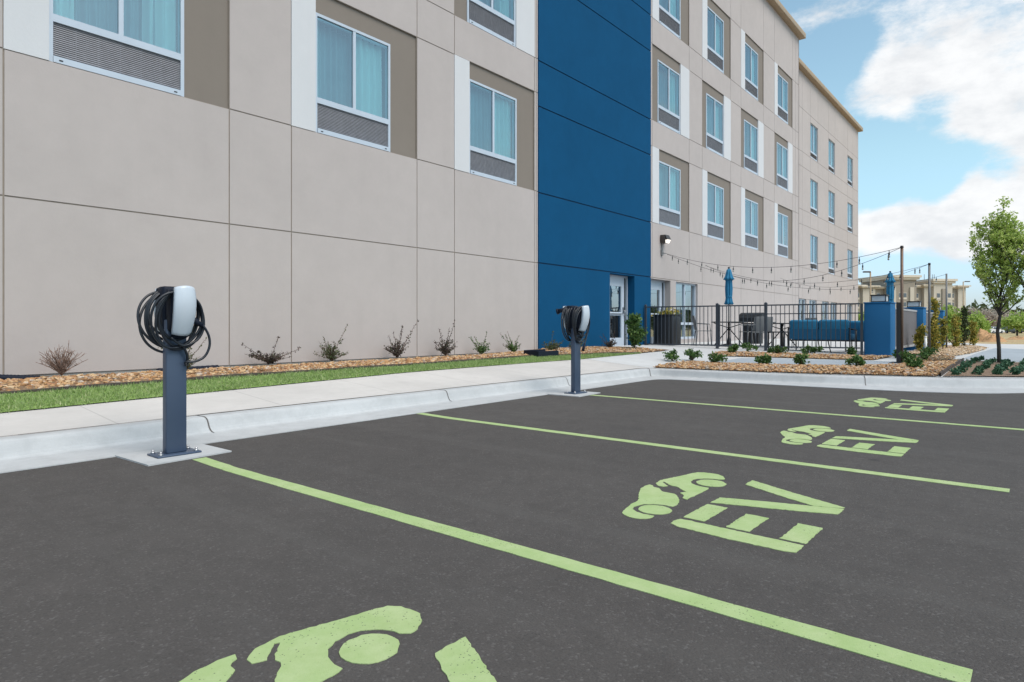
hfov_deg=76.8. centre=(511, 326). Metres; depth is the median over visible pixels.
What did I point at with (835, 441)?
stall marking
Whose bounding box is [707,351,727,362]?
shrub
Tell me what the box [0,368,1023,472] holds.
kerb
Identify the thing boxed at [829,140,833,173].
window
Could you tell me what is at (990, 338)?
dirt mound
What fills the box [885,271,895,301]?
patio umbrella
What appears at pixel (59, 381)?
river rock
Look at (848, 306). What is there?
window
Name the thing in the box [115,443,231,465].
concrete pad
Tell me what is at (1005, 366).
juniper
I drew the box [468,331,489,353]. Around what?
sparse shrub
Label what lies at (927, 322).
screen fence
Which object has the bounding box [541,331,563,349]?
sparse shrub
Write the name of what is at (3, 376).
drain pipe
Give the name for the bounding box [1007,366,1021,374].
juniper
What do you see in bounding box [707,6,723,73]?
window
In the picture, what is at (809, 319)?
patio chair
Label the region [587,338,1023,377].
patio
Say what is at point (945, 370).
landscape edging
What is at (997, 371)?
juniper
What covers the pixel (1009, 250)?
young tree
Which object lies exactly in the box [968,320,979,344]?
columnar shrub
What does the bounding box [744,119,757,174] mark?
window
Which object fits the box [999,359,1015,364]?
juniper
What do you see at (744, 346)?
shrub
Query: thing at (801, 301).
window
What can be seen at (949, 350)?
river rock
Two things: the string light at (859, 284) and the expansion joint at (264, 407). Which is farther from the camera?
the string light at (859, 284)
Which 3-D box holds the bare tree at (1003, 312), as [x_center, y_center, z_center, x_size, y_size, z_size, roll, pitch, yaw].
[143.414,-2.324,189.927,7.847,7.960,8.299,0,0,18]
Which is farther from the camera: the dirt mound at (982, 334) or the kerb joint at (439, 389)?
the dirt mound at (982, 334)
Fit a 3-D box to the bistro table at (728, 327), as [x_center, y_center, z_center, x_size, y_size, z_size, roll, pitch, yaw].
[6.388,0.216,19.023,1.000,0.730,1.000,0,0,17]
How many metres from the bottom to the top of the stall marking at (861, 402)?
0.003 m
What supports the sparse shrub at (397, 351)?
on the river rock at (59, 381)
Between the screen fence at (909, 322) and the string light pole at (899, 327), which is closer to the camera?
the string light pole at (899, 327)
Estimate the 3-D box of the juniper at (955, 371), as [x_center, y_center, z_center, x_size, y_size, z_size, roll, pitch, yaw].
[7.151,0.715,10.416,0.248,0.151,0.161,0,0,-26]
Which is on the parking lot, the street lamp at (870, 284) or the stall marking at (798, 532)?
the stall marking at (798, 532)
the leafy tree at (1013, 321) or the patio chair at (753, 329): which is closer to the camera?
the patio chair at (753, 329)
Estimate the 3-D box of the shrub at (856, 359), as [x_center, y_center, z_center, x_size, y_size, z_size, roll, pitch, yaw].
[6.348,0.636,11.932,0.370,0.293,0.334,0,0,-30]
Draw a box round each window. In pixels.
[49,0,183,96]
[316,12,389,151]
[467,0,515,46]
[470,79,516,185]
[657,59,679,133]
[659,0,680,39]
[659,161,680,229]
[676,282,695,338]
[706,93,722,156]
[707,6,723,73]
[707,182,723,240]
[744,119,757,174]
[745,42,757,100]
[745,198,757,249]
[777,142,787,190]
[778,74,787,123]
[778,212,787,257]
[799,299,804,319]
[809,300,814,317]
[810,123,816,160]
[810,179,816,215]
[810,235,816,269]
[822,301,827,319]
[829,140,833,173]
[829,191,833,223]
[829,242,833,274]
[831,302,834,319]
[847,305,849,320]
[848,156,851,186]
[848,203,851,232]
[848,250,851,278]
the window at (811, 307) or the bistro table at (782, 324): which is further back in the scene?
the window at (811, 307)
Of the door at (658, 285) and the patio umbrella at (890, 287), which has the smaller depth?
the door at (658, 285)
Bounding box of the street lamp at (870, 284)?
[863,271,870,301]
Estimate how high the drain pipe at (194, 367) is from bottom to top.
0.088 m
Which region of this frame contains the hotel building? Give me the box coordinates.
[0,0,862,376]
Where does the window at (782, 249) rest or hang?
in the hotel building
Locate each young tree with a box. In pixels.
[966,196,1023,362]
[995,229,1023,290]
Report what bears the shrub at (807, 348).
on the rock bed soil
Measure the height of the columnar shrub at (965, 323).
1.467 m
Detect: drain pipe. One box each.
[0,374,39,379]
[156,365,218,370]
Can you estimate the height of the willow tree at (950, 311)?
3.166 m
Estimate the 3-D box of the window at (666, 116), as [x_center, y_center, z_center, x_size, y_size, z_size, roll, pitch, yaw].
[4.752,-7.140,20.297,0.456,1.930,1.550,0,0,39]
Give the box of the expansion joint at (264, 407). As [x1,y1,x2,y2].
[0,368,636,436]
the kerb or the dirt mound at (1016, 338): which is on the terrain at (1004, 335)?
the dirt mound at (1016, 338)
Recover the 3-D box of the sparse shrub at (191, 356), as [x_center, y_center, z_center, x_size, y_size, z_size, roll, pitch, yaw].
[-4.233,0.353,8.227,0.284,0.452,0.597,0,0,26]
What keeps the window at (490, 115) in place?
in the hotel building
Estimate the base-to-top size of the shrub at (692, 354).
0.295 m
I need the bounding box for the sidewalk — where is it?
[0,359,644,436]
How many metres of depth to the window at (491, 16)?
13.84 m
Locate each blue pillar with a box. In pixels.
[863,294,895,355]
[903,301,926,349]
[926,305,944,345]
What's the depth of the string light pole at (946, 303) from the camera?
20.32 m
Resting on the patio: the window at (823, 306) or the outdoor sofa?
the outdoor sofa
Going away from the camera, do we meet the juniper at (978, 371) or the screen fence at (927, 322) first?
the juniper at (978, 371)
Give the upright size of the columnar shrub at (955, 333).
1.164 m
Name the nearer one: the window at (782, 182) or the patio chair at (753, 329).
the patio chair at (753, 329)
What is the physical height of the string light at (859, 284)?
0.947 m
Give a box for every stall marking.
[180,606,496,681]
[622,472,844,552]
[780,425,917,456]
[854,398,952,412]
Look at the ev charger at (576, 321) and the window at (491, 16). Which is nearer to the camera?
the ev charger at (576, 321)
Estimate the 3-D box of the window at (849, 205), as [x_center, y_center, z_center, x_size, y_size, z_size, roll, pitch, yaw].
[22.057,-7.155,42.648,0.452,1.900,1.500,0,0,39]
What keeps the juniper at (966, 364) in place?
on the mulch bed
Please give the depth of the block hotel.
148.85 m
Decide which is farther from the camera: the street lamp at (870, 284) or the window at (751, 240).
the street lamp at (870, 284)
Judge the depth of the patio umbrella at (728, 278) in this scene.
18.95 m
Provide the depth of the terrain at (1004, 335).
47.03 m
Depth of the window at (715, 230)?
23.28 m
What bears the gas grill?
on the patio
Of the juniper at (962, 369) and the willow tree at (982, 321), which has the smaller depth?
the juniper at (962, 369)
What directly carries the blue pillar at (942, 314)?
on the patio
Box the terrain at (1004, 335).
[205,332,1023,414]
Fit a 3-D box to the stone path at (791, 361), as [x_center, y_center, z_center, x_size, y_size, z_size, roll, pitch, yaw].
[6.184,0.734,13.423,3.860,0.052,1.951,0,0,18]
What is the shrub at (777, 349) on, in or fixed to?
on the rock bed soil
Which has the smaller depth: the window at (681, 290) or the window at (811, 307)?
the window at (681, 290)
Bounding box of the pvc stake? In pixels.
[924,336,926,347]
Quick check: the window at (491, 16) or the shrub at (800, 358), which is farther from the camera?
the window at (491, 16)
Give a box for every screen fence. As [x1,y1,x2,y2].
[895,308,916,348]
[926,312,933,342]
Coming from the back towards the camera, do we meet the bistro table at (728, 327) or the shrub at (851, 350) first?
the bistro table at (728, 327)
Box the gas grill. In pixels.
[739,313,774,343]
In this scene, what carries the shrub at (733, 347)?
on the rock bed soil
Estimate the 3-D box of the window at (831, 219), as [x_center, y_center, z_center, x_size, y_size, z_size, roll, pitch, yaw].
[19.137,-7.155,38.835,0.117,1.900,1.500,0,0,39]
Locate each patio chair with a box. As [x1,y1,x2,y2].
[692,316,711,343]
[739,318,760,344]
[752,317,772,345]
[792,318,815,346]
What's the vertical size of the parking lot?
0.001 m
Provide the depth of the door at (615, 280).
18.30 m
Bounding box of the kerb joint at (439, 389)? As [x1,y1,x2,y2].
[197,368,865,432]
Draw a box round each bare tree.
[966,306,979,316]
[978,307,997,326]
[987,306,1015,318]
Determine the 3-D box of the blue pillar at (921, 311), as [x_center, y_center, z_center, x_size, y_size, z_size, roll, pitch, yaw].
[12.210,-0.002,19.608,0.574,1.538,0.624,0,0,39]
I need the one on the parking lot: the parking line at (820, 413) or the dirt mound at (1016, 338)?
the parking line at (820, 413)
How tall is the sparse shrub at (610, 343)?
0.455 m
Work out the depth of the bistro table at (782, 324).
18.38 m
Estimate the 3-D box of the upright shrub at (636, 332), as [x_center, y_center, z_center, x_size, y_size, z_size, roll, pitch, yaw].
[3.078,0.114,16.342,0.638,0.961,0.591,0,0,39]
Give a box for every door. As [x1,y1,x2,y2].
[610,274,627,345]
[651,279,664,343]
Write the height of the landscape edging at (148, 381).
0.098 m
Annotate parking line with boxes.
[192,457,972,681]
[417,413,1009,491]
[591,395,1023,429]
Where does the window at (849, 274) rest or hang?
in the hotel building
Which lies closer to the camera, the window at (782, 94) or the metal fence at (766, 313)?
the metal fence at (766, 313)
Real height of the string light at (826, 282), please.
0.958 m
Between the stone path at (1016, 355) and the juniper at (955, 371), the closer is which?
the juniper at (955, 371)
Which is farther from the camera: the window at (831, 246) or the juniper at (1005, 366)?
the window at (831, 246)
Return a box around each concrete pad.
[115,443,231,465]
[548,390,599,396]
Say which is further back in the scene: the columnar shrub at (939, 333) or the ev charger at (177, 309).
the columnar shrub at (939, 333)
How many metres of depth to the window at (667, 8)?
20.43 m
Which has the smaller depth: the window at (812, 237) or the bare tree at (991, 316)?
the window at (812, 237)
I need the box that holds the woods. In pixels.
[967,298,1023,326]
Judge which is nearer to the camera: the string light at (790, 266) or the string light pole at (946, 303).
the string light at (790, 266)
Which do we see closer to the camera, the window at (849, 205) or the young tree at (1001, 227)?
the young tree at (1001, 227)
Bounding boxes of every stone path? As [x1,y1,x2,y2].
[720,358,897,364]
[964,348,1023,361]
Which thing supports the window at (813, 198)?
in the hotel building
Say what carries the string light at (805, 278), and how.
hanging from the string light pole at (899, 327)
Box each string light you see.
[666,248,897,272]
[667,254,945,293]
[706,248,899,285]
[707,264,927,287]
[781,265,925,290]
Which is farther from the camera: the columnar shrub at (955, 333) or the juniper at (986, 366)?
the columnar shrub at (955, 333)
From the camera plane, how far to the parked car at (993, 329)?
145.00 m
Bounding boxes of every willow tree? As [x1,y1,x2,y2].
[941,304,970,340]
[968,309,992,332]
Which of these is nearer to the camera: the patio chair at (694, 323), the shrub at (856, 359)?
the shrub at (856, 359)
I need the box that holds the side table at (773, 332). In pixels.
[768,331,788,349]
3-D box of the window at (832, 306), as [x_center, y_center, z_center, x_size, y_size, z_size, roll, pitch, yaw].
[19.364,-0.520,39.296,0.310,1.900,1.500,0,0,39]
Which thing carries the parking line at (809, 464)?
on the parking lot
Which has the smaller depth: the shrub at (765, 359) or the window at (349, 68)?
the window at (349, 68)
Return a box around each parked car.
[989,327,1004,332]
[999,327,1015,332]
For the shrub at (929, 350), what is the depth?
14.03 m
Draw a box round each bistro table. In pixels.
[711,321,746,344]
[769,323,794,345]
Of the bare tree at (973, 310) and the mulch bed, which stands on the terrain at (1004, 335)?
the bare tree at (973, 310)
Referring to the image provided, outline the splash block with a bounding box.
[524,349,558,356]
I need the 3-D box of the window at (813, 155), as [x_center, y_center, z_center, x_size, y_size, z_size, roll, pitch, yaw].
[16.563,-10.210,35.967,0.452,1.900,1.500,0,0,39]
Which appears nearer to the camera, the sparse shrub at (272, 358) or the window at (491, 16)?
the sparse shrub at (272, 358)
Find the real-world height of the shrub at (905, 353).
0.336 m
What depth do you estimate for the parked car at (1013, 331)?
148.41 m
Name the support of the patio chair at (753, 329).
on the patio
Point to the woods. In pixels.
(974, 303)
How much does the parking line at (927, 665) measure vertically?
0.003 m
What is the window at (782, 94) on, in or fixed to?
in the hotel building
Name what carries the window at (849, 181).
in the hotel building
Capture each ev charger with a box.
[136,286,210,458]
[556,305,589,393]
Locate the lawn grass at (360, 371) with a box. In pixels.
[0,352,640,412]
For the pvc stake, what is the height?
0.506 m
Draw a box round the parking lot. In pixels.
[0,370,1023,681]
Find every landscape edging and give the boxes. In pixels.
[0,352,636,393]
[939,358,963,376]
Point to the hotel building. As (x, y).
(308, 176)
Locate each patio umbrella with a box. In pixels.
[721,267,733,346]
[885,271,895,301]
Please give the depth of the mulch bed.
10.90 m
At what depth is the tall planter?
18.89 m
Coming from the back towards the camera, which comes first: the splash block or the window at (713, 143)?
the window at (713, 143)
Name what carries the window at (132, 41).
in the hotel building
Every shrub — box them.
[36,343,87,375]
[158,337,206,368]
[241,336,300,364]
[313,324,348,360]
[383,320,418,357]
[433,319,457,355]
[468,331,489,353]
[502,335,519,351]
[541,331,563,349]
[600,331,615,346]
[624,313,647,347]
[662,348,680,360]
[684,348,702,360]
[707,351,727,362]
[727,343,740,352]
[741,341,758,351]
[754,353,771,363]
[767,345,788,352]
[793,352,809,364]
[800,345,823,353]
[844,354,865,365]
[845,346,856,354]
[898,349,929,361]
[903,357,924,367]
[912,323,927,350]
[919,346,938,359]
[927,297,941,350]
[927,317,942,347]
[938,316,949,348]
[949,314,962,346]
[957,305,970,345]
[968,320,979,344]
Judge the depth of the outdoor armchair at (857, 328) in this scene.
17.13 m
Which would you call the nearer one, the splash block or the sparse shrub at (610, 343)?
the splash block
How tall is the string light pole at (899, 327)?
2.427 m
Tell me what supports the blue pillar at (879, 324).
on the patio
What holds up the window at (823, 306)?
in the hotel building
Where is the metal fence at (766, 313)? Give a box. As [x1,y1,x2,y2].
[644,302,862,354]
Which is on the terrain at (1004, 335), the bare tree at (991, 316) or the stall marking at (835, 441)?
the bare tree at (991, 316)
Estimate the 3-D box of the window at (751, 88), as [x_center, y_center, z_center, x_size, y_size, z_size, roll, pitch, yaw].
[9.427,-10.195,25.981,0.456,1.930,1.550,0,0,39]
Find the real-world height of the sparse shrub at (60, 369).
0.404 m
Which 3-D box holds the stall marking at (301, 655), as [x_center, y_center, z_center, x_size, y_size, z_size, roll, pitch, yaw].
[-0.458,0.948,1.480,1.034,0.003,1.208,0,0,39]
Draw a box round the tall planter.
[651,307,681,343]
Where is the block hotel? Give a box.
[858,274,970,315]
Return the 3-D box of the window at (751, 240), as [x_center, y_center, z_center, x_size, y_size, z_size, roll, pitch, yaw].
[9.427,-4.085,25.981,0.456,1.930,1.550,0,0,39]
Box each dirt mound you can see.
[966,328,990,341]
[981,334,1006,341]
[1005,336,1023,339]
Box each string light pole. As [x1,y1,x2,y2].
[889,246,903,362]
[928,263,930,347]
[946,274,946,346]
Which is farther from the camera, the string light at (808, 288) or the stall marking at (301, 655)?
the string light at (808, 288)
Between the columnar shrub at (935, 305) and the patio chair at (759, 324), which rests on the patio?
the patio chair at (759, 324)
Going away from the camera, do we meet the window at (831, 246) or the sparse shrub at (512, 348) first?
the sparse shrub at (512, 348)
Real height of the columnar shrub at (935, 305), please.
1.546 m
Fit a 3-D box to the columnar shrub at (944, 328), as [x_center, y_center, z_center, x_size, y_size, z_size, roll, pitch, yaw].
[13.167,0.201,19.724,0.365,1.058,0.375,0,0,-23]
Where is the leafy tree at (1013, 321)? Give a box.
[994,310,1023,335]
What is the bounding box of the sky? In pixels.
[779,0,1023,309]
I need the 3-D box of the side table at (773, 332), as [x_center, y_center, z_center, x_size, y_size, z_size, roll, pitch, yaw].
[7.202,0.380,17.447,0.440,0.500,0.440,0,0,39]
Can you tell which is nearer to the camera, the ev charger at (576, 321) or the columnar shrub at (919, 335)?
the ev charger at (576, 321)
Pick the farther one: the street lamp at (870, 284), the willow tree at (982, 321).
the street lamp at (870, 284)
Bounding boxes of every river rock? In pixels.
[0,346,663,390]
[653,350,963,375]
[909,344,988,355]
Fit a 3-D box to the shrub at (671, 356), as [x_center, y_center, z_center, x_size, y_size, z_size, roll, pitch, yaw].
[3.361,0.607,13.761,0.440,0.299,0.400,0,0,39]
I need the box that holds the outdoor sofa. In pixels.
[787,320,856,351]
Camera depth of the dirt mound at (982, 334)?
51.39 m
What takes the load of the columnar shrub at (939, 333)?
on the rock bed soil
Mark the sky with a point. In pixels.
(935, 88)
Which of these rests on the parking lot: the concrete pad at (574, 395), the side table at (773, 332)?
the concrete pad at (574, 395)
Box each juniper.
[948,366,961,374]
[956,366,967,372]
[960,362,971,367]
[971,367,983,374]
[982,364,990,368]
[991,367,1002,374]
[995,364,1008,370]
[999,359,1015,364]
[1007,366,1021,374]
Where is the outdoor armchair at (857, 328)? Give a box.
[845,321,863,351]
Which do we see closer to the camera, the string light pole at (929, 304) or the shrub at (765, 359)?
the shrub at (765, 359)
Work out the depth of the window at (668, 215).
20.44 m
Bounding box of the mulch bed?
[943,360,1023,375]
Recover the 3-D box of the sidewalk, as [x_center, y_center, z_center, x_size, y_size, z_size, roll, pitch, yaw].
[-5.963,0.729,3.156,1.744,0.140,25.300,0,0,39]

